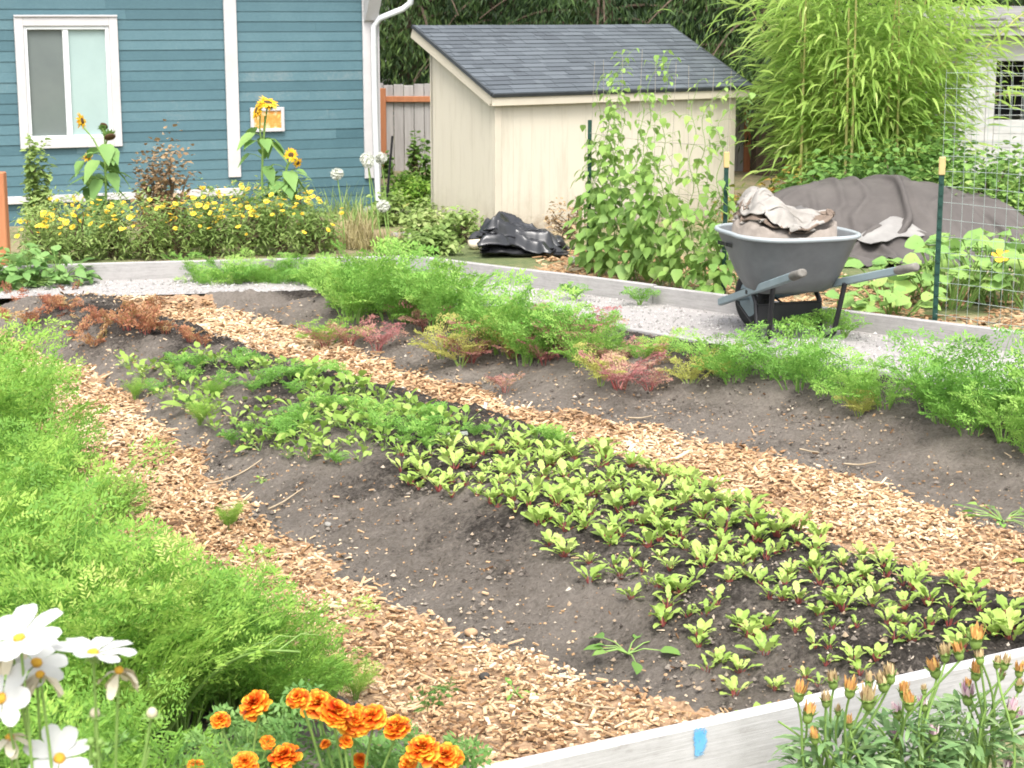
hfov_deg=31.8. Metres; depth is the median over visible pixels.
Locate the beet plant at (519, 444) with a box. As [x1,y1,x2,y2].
[504,438,529,449]
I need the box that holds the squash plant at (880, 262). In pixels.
[839,254,955,298]
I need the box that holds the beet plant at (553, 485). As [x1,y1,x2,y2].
[542,483,565,494]
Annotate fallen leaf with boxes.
[1012,558,1023,561]
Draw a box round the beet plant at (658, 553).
[651,548,668,557]
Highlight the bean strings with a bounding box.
[591,49,731,286]
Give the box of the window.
[13,15,122,148]
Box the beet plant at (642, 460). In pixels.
[638,458,661,467]
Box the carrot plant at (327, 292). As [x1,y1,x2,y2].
[323,268,381,317]
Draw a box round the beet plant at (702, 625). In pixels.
[683,618,716,639]
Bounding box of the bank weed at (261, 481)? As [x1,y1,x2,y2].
[250,475,267,483]
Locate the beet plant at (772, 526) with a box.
[758,518,791,536]
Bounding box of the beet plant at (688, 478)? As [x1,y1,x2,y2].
[685,476,700,485]
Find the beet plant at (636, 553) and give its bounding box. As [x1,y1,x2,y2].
[622,546,640,561]
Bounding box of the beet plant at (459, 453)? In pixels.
[438,448,471,468]
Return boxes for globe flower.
[330,168,345,249]
[360,152,380,238]
[362,157,373,238]
[374,152,389,233]
[376,200,389,252]
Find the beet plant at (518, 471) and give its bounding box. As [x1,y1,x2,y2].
[514,467,532,483]
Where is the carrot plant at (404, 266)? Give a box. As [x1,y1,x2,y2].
[364,234,449,307]
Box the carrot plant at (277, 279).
[261,266,304,283]
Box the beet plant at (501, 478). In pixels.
[489,472,508,483]
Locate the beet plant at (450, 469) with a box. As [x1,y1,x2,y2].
[437,466,465,483]
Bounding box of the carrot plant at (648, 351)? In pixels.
[618,336,661,358]
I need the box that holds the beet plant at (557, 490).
[542,482,565,500]
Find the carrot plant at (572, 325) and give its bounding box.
[521,313,586,349]
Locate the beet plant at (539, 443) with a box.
[535,439,553,456]
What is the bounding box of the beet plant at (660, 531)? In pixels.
[648,527,675,541]
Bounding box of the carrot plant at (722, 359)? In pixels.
[690,328,777,384]
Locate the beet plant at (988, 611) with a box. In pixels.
[978,607,1006,621]
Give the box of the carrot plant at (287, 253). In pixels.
[266,251,307,272]
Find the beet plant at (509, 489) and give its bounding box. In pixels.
[499,483,527,500]
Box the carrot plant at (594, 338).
[540,302,624,367]
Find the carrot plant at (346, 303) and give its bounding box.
[307,255,395,323]
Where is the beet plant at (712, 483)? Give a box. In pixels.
[688,473,729,487]
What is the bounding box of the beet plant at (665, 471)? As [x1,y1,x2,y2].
[650,462,676,476]
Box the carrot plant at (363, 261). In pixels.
[339,255,421,312]
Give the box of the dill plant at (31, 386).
[0,365,59,409]
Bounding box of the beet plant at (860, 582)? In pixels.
[848,574,874,588]
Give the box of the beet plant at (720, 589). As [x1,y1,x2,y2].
[698,584,729,605]
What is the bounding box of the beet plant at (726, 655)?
[712,651,732,663]
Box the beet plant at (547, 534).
[531,529,568,546]
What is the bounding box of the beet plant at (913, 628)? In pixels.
[893,622,934,642]
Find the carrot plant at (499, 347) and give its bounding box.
[492,333,538,358]
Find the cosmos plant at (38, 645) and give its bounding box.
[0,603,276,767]
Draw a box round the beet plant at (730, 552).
[726,544,743,560]
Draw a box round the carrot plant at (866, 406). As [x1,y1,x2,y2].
[834,389,882,416]
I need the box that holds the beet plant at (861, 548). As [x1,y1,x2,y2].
[849,540,869,553]
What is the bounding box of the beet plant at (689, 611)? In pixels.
[679,604,700,617]
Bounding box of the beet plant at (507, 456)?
[493,451,517,463]
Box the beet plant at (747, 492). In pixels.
[733,487,771,503]
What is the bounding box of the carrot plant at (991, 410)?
[947,381,1023,443]
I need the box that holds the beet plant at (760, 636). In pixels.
[735,628,781,655]
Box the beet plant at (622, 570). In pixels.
[605,558,639,578]
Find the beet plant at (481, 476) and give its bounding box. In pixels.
[469,472,491,485]
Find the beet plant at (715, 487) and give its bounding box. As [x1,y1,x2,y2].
[707,482,725,490]
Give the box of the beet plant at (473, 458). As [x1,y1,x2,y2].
[460,454,488,467]
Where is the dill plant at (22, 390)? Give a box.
[0,364,60,419]
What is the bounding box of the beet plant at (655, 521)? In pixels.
[640,514,672,531]
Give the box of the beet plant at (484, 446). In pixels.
[463,437,496,456]
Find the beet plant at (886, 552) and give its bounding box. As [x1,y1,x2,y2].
[867,548,898,567]
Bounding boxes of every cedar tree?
[379,0,514,157]
[379,0,619,112]
[451,0,745,119]
[566,0,807,154]
[636,0,934,183]
[738,0,1022,130]
[920,0,1023,41]
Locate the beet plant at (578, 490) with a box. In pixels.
[562,484,588,503]
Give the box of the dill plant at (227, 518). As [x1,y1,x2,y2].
[214,500,246,530]
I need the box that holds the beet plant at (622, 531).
[613,526,628,536]
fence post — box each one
[587,120,591,273]
[721,152,729,293]
[932,157,945,320]
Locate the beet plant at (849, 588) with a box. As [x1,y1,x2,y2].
[843,586,865,597]
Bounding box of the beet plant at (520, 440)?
[513,434,536,451]
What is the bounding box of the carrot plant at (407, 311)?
[388,292,424,323]
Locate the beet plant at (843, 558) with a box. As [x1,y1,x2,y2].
[828,547,849,565]
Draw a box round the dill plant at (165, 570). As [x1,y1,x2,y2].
[62,512,249,697]
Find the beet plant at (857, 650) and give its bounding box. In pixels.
[832,641,866,661]
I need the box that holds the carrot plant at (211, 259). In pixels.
[198,256,230,279]
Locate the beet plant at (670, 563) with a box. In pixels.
[651,556,683,571]
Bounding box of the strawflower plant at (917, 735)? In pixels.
[841,640,969,767]
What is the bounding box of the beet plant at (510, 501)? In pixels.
[507,497,523,512]
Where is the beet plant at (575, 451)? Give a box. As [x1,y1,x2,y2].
[562,446,590,459]
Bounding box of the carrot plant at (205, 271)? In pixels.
[180,262,236,284]
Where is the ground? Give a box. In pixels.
[0,123,1023,767]
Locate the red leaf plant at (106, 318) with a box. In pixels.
[97,308,125,324]
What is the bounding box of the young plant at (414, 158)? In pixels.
[405,130,429,177]
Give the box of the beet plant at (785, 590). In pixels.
[765,585,795,600]
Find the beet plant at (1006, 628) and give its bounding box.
[992,610,1023,639]
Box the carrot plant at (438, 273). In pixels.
[402,257,499,324]
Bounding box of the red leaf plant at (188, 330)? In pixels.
[174,324,208,342]
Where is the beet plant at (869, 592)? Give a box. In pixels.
[857,585,890,606]
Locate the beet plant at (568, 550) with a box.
[553,541,578,556]
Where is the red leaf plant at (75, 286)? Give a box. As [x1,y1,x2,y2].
[56,280,82,289]
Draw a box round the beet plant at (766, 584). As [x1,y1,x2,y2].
[755,581,790,599]
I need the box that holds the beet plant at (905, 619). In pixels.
[892,610,921,625]
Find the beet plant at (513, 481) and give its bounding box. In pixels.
[509,475,521,486]
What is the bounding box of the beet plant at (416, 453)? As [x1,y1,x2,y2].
[403,448,430,460]
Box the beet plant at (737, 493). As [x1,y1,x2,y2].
[713,489,741,503]
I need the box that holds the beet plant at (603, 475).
[596,469,615,483]
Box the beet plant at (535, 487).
[516,481,542,496]
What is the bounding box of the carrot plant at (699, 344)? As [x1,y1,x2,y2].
[661,320,770,373]
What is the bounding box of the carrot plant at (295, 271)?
[289,261,324,284]
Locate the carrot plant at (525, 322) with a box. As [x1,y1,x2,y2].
[501,284,597,354]
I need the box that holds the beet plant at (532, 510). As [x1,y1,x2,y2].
[527,507,550,525]
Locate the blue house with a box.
[0,0,413,226]
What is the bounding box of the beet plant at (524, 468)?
[519,462,533,473]
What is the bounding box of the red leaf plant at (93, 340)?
[73,322,110,345]
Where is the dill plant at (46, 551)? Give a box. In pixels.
[20,516,219,655]
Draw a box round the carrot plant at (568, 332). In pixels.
[529,320,613,356]
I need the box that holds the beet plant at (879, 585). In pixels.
[856,573,892,592]
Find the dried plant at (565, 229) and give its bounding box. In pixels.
[543,197,586,239]
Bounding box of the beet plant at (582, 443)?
[557,439,585,455]
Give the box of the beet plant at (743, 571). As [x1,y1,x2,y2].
[735,563,761,578]
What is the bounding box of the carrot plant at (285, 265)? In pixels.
[251,255,292,277]
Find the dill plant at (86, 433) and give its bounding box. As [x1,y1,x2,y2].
[0,411,117,526]
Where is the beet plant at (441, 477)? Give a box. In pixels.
[422,471,453,491]
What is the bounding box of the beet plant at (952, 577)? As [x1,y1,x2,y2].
[940,569,967,584]
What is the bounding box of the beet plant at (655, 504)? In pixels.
[639,496,680,514]
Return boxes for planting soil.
[0,289,1023,767]
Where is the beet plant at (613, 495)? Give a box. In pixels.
[600,488,628,505]
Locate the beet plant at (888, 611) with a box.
[875,605,903,624]
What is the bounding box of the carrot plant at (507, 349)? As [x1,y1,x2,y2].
[475,316,541,358]
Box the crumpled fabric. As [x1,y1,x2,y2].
[731,186,836,238]
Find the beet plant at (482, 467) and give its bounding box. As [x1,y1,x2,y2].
[474,463,493,471]
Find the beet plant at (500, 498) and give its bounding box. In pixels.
[490,496,508,507]
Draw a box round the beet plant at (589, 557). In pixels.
[575,552,602,564]
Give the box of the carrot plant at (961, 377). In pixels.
[924,325,1023,419]
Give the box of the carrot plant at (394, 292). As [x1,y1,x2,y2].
[377,263,462,308]
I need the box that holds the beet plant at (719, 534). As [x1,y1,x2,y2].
[708,529,737,540]
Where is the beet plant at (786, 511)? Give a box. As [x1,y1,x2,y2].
[774,508,811,528]
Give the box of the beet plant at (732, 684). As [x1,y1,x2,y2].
[719,675,752,696]
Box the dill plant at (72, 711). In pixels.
[0,647,144,767]
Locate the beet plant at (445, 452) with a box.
[434,446,454,458]
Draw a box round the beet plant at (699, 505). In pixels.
[684,500,716,518]
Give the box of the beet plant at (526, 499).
[517,491,538,506]
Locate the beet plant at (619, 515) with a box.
[596,511,621,522]
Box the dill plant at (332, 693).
[307,646,372,698]
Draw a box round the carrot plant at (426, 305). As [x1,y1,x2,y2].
[389,268,501,332]
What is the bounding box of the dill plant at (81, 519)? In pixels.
[0,485,134,606]
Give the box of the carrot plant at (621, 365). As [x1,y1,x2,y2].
[578,349,666,390]
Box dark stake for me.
[386,136,393,200]
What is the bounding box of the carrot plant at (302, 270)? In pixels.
[290,258,343,282]
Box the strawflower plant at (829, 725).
[768,661,901,767]
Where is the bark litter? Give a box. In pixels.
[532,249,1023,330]
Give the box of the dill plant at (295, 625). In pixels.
[176,597,321,714]
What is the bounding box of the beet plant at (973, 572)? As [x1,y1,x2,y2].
[938,567,980,589]
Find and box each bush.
[9,197,80,263]
[20,186,89,247]
[37,190,111,260]
[62,179,133,247]
[80,197,139,259]
[110,182,177,260]
[130,181,197,249]
[144,190,217,259]
[172,185,247,256]
[184,178,232,245]
[202,180,266,246]
[209,180,278,258]
[237,175,305,242]
[239,184,320,257]
[268,171,324,243]
[277,190,345,255]
[707,165,817,223]
[769,145,881,191]
[838,140,964,189]
[858,116,1008,199]
[910,140,1023,214]
[951,136,1023,206]
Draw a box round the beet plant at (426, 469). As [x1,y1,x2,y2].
[408,462,439,480]
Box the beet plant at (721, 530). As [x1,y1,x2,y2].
[707,526,744,545]
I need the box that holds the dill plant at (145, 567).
[60,559,182,586]
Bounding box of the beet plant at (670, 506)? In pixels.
[662,498,683,510]
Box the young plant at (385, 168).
[381,150,396,177]
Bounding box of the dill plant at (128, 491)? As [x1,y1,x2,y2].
[96,466,145,513]
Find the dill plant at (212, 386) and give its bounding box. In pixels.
[201,374,227,398]
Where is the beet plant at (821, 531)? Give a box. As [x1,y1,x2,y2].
[806,521,832,537]
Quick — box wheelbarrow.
[714,223,919,342]
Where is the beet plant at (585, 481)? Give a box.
[573,478,604,495]
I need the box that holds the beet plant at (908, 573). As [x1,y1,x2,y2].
[901,566,932,590]
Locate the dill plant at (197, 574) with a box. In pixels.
[181,559,216,597]
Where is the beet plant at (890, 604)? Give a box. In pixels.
[879,601,900,610]
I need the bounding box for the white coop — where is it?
[900,6,1023,182]
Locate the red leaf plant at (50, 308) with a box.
[41,298,64,318]
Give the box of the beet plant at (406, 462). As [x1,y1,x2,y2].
[386,454,417,471]
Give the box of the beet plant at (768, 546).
[756,538,782,559]
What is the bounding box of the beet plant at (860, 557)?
[854,553,870,562]
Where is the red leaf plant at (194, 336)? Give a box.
[190,333,213,346]
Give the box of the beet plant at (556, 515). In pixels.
[548,509,572,529]
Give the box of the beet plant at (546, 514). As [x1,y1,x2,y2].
[544,506,566,520]
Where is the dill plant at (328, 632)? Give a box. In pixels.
[252,613,348,686]
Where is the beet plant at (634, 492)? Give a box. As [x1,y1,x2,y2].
[620,485,647,505]
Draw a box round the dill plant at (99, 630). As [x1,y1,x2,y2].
[0,561,130,767]
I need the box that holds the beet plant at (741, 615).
[723,608,764,630]
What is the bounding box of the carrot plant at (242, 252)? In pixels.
[219,248,273,279]
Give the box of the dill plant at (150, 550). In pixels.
[121,532,179,565]
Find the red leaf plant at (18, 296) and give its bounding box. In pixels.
[10,293,35,303]
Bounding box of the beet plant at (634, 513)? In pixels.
[618,510,640,522]
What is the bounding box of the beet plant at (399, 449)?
[386,443,407,455]
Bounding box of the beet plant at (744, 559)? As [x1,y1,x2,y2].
[727,552,752,565]
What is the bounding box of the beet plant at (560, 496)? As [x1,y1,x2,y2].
[537,485,572,506]
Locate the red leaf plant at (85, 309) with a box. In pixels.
[69,307,98,317]
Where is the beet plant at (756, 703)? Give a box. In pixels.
[735,701,771,710]
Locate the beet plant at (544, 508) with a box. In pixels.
[520,502,561,525]
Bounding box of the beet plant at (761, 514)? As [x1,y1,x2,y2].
[733,509,783,528]
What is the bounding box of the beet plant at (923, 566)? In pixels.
[914,562,931,579]
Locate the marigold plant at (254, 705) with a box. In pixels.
[77,690,350,767]
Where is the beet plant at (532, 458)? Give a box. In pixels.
[519,451,537,465]
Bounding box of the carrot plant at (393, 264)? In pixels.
[386,261,499,324]
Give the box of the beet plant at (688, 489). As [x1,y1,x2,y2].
[675,484,708,500]
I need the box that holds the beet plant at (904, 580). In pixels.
[891,571,905,585]
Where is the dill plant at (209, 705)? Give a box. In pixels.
[145,604,293,713]
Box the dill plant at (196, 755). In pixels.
[151,727,280,767]
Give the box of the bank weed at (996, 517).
[952,502,1023,527]
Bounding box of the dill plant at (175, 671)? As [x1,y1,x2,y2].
[0,538,299,767]
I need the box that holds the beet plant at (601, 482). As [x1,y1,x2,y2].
[589,480,613,494]
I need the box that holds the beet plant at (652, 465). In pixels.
[644,461,672,475]
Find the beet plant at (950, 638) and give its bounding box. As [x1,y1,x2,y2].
[941,628,986,651]
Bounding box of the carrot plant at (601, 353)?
[575,340,622,363]
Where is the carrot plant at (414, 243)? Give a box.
[331,237,426,304]
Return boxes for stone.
[324,522,331,526]
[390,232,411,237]
[464,628,477,636]
[468,239,480,249]
[479,672,489,679]
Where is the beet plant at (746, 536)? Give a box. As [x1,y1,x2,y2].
[732,534,748,545]
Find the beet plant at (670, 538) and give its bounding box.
[665,534,683,547]
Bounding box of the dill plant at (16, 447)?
[0,429,62,475]
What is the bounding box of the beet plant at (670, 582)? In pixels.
[651,572,688,594]
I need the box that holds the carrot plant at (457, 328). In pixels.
[447,316,520,352]
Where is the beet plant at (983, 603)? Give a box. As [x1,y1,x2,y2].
[969,595,991,610]
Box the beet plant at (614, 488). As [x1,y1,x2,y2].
[600,480,625,491]
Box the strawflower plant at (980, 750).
[904,622,1023,767]
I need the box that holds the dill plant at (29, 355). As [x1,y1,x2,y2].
[0,310,88,402]
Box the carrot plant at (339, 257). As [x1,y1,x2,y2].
[323,253,410,279]
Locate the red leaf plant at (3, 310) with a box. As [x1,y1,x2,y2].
[0,307,23,322]
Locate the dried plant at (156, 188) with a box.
[125,119,203,251]
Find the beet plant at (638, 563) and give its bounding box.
[632,559,650,572]
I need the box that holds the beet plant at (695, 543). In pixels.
[686,539,714,563]
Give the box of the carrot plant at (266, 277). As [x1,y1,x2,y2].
[255,269,280,284]
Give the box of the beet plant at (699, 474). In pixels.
[676,466,703,481]
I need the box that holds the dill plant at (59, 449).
[0,412,112,521]
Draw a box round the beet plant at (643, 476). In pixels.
[631,474,652,487]
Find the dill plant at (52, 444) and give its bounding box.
[0,426,75,512]
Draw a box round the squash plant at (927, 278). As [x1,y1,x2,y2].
[897,239,1008,310]
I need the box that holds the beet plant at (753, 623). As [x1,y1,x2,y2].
[730,617,764,637]
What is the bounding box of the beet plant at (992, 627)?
[974,608,1007,635]
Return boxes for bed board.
[0,255,407,298]
[409,255,656,302]
[477,647,1023,767]
[484,304,1015,393]
[653,286,1023,352]
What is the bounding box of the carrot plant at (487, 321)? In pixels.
[448,268,551,355]
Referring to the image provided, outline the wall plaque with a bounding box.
[250,107,284,131]
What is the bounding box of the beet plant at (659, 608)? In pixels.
[648,603,679,628]
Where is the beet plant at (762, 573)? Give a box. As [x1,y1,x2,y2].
[746,567,775,583]
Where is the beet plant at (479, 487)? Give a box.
[467,484,489,496]
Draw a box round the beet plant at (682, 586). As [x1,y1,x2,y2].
[657,576,700,594]
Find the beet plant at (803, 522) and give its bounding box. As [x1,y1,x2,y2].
[781,507,812,530]
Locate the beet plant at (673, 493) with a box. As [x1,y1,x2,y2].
[667,490,680,499]
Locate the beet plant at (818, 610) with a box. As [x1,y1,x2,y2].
[805,600,832,616]
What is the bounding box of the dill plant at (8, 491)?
[0,477,24,564]
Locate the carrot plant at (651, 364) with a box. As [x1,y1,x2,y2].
[606,342,671,369]
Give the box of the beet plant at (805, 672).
[793,666,824,678]
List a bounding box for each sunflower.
[67,113,132,249]
[69,153,120,237]
[237,95,301,250]
[251,147,311,241]
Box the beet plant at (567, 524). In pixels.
[549,514,586,531]
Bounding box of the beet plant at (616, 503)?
[607,498,632,512]
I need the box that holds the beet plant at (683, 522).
[671,519,695,538]
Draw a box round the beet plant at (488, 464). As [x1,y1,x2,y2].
[482,462,495,469]
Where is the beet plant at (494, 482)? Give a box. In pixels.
[490,478,507,496]
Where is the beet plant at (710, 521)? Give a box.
[700,519,717,529]
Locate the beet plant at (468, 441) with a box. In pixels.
[463,436,482,449]
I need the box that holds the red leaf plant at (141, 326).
[123,302,163,334]
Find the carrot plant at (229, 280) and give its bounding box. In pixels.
[212,254,256,284]
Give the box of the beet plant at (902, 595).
[881,590,919,609]
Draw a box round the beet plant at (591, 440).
[585,436,596,448]
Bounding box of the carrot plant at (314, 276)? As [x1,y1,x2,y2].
[303,264,340,294]
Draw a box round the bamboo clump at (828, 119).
[655,0,1023,188]
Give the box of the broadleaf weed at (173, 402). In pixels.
[160,400,204,409]
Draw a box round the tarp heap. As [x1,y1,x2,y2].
[720,174,1023,266]
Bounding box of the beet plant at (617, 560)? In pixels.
[600,553,623,567]
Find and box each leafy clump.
[374,182,425,207]
[385,169,419,193]
[388,176,430,206]
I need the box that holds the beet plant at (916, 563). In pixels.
[908,561,926,574]
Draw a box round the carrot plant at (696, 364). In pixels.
[691,343,755,377]
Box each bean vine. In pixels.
[562,48,638,273]
[584,58,635,280]
[601,50,673,281]
[614,57,684,285]
[651,77,740,289]
[683,92,759,293]
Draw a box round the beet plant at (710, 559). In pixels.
[685,553,714,567]
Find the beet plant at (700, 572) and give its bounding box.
[676,565,705,580]
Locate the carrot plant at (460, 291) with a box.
[442,284,531,346]
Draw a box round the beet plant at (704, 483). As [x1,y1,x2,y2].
[679,477,708,495]
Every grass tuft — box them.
[310,180,370,224]
[316,208,364,248]
[329,196,380,237]
[334,193,383,227]
[351,225,396,250]
[376,226,407,242]
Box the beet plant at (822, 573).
[799,565,832,585]
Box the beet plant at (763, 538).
[750,528,771,542]
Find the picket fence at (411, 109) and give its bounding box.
[380,83,805,171]
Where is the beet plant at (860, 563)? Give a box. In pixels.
[852,560,872,578]
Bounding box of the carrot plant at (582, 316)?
[531,301,625,354]
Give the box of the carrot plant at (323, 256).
[310,252,335,266]
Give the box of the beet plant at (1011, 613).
[993,606,1023,631]
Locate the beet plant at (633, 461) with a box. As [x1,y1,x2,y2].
[611,453,642,467]
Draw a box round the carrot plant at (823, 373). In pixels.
[792,339,854,397]
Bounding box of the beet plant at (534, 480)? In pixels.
[515,474,552,492]
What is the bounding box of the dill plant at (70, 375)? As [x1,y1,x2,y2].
[0,353,85,428]
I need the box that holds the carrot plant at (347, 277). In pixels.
[325,253,399,323]
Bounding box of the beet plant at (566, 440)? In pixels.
[555,431,574,443]
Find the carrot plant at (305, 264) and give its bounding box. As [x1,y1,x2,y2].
[276,260,314,276]
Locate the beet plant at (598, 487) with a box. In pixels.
[582,476,607,497]
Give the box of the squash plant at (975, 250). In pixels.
[924,226,1023,281]
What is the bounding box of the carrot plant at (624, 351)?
[587,335,638,363]
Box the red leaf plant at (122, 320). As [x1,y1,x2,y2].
[107,300,139,330]
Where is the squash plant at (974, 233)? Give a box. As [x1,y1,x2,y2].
[961,228,1023,290]
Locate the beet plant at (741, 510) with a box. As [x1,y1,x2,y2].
[710,505,745,527]
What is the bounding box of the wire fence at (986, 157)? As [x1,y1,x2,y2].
[937,70,1023,327]
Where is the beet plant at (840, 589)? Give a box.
[820,585,851,606]
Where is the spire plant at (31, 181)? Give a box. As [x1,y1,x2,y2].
[20,133,59,242]
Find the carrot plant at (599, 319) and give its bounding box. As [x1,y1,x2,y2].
[555,305,628,332]
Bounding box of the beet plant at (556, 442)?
[553,439,577,455]
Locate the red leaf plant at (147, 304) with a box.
[130,294,165,324]
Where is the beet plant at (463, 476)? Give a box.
[458,472,471,485]
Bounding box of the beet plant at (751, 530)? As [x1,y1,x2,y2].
[745,523,768,542]
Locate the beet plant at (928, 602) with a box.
[922,585,944,605]
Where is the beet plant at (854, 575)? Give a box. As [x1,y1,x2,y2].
[839,570,861,585]
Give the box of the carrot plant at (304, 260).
[289,259,328,281]
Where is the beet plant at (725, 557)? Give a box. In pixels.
[711,552,735,562]
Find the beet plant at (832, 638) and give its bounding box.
[810,633,837,649]
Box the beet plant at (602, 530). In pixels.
[590,522,619,543]
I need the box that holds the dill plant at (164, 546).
[140,529,186,561]
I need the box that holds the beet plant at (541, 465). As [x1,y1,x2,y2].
[532,459,564,478]
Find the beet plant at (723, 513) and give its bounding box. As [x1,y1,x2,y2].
[696,506,741,532]
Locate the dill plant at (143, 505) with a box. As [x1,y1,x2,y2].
[5,461,152,550]
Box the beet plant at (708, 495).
[692,488,729,505]
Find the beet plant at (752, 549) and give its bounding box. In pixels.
[739,542,761,561]
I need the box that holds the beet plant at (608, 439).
[586,437,622,452]
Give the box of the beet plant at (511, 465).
[484,458,519,476]
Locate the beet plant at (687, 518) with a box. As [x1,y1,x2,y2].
[676,516,701,527]
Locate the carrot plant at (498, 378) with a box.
[483,372,524,392]
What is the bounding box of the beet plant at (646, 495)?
[641,490,660,496]
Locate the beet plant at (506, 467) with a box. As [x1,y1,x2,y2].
[492,462,508,474]
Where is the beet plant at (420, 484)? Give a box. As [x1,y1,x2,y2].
[412,479,424,489]
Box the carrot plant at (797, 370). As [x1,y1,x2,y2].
[727,316,865,392]
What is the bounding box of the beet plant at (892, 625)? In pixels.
[879,621,920,639]
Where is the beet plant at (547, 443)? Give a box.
[532,439,556,452]
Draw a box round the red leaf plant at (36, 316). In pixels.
[10,307,44,325]
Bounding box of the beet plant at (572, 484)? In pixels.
[555,476,582,493]
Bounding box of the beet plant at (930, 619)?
[914,608,948,630]
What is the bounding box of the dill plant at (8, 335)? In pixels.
[0,316,76,373]
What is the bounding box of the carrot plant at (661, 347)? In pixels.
[632,326,691,353]
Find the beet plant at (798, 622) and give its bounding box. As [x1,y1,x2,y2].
[784,616,810,632]
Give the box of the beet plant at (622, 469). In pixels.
[611,466,637,478]
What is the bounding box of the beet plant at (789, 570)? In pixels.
[777,560,799,574]
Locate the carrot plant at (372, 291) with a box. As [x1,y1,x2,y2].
[342,267,428,322]
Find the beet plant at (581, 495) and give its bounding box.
[566,493,588,510]
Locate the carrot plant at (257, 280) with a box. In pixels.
[244,272,274,283]
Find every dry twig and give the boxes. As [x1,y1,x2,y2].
[205,459,261,484]
[267,488,303,509]
[565,699,614,708]
[628,415,651,418]
[799,448,818,452]
[844,461,875,465]
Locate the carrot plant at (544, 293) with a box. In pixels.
[473,288,549,321]
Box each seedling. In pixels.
[115,350,134,366]
[119,353,146,376]
[130,360,152,377]
[138,377,169,393]
[139,357,164,368]
[147,388,165,399]
[155,360,175,372]
[158,363,179,378]
[159,351,193,367]
[164,367,181,384]
[164,386,183,397]
[168,365,205,381]
[176,375,203,398]
[177,393,199,406]
[178,394,205,412]
[179,352,216,370]
[185,400,206,412]
[187,341,210,358]
[192,376,206,383]
[193,388,222,405]
[197,346,226,365]
[198,349,212,361]
[200,411,219,422]
[205,418,222,430]
[208,402,225,413]
[209,369,238,380]
[212,391,232,406]
[214,362,229,370]
[215,352,227,359]
[215,429,249,445]
[221,264,257,283]
[221,378,239,386]
[222,348,241,361]
[223,347,260,365]
[223,406,245,423]
[224,356,249,369]
[228,396,247,403]
[229,416,245,430]
[235,424,273,451]
[236,370,261,384]
[236,421,263,432]
[238,427,256,441]
[239,379,267,391]
[242,361,259,368]
[242,438,256,449]
[243,405,260,416]
[246,409,272,425]
[250,365,285,386]
[251,355,263,367]
[251,357,275,372]
[253,354,269,362]
[255,395,279,406]
[258,417,275,432]
[261,412,300,431]
[262,416,306,440]
[265,429,273,439]
[269,434,289,449]
[271,401,313,424]
[274,407,318,440]
[275,355,299,370]
[275,394,309,407]
[276,366,304,379]
[279,378,307,393]
[279,446,295,457]
[284,429,310,446]
[285,363,326,381]
[289,368,315,392]
[293,404,316,412]
[293,411,321,425]
[294,437,319,460]
[297,421,334,439]
[297,423,322,436]
[299,355,327,377]
[301,390,322,401]
[302,379,324,395]
[302,432,330,449]
[303,360,333,369]
[303,368,322,384]
[304,391,347,406]
[304,401,333,417]
[308,374,334,388]
[311,376,324,386]
[311,439,341,459]
[315,406,348,426]
[316,359,337,368]
[316,403,334,418]
[318,376,343,396]
[322,362,345,371]
[324,410,359,428]
[325,402,353,423]
[325,450,350,462]
[332,395,355,405]
[333,372,365,397]
[334,435,353,444]
[335,375,355,391]
[336,369,352,374]
[336,412,371,434]
[338,398,365,407]
[341,437,362,446]
[343,389,361,400]
[343,397,362,414]
[344,374,376,393]
[344,446,373,460]
[346,397,395,423]
[346,398,381,421]
[354,431,383,455]
[355,425,376,440]
[358,370,373,378]
[359,409,386,427]
[360,409,404,433]
[362,392,377,398]
[363,380,395,403]
[367,381,387,396]
[370,395,390,404]
[372,425,396,439]
[374,433,395,450]
[384,398,403,409]
[385,402,421,426]
[387,436,409,454]
[388,404,421,422]
[388,418,424,439]
[393,388,417,410]
[394,393,418,410]
[394,434,415,444]
[401,398,436,416]
[401,440,421,455]
[404,420,451,442]
[406,414,448,434]
[409,401,447,421]
[417,435,438,449]
[423,412,454,430]
[424,399,448,415]
[429,434,452,446]
[430,403,461,423]
[431,405,462,427]
[438,424,459,436]
[438,427,463,441]
[447,414,474,428]
[449,404,482,423]
[459,422,490,435]
[481,417,498,429]
[481,420,508,437]
[489,417,517,433]
[504,422,528,442]
[519,423,545,440]
[533,423,575,443]
[559,281,592,299]
[619,286,660,304]
[766,313,821,337]
[790,307,850,334]
[821,310,873,337]
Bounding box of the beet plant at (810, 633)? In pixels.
[806,627,827,648]
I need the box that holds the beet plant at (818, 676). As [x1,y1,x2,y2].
[808,671,827,686]
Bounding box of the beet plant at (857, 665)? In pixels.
[847,658,874,675]
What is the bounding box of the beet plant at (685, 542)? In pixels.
[670,539,693,550]
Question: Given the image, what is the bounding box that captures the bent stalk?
[153,633,316,758]
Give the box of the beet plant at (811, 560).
[800,553,833,569]
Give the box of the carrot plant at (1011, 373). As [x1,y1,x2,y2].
[991,330,1023,410]
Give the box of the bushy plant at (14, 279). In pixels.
[0,249,69,289]
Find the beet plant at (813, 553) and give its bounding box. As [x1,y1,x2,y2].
[796,549,838,572]
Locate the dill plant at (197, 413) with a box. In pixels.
[184,395,217,425]
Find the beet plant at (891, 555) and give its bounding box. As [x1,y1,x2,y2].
[874,552,893,566]
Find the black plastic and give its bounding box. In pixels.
[468,211,574,255]
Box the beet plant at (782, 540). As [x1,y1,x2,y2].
[763,535,786,554]
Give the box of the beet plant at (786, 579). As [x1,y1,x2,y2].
[765,567,796,584]
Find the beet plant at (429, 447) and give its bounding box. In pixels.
[425,444,437,455]
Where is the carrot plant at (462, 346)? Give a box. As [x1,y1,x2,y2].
[428,321,500,367]
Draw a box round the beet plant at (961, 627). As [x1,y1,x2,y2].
[947,623,989,639]
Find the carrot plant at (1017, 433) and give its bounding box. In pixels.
[996,401,1023,452]

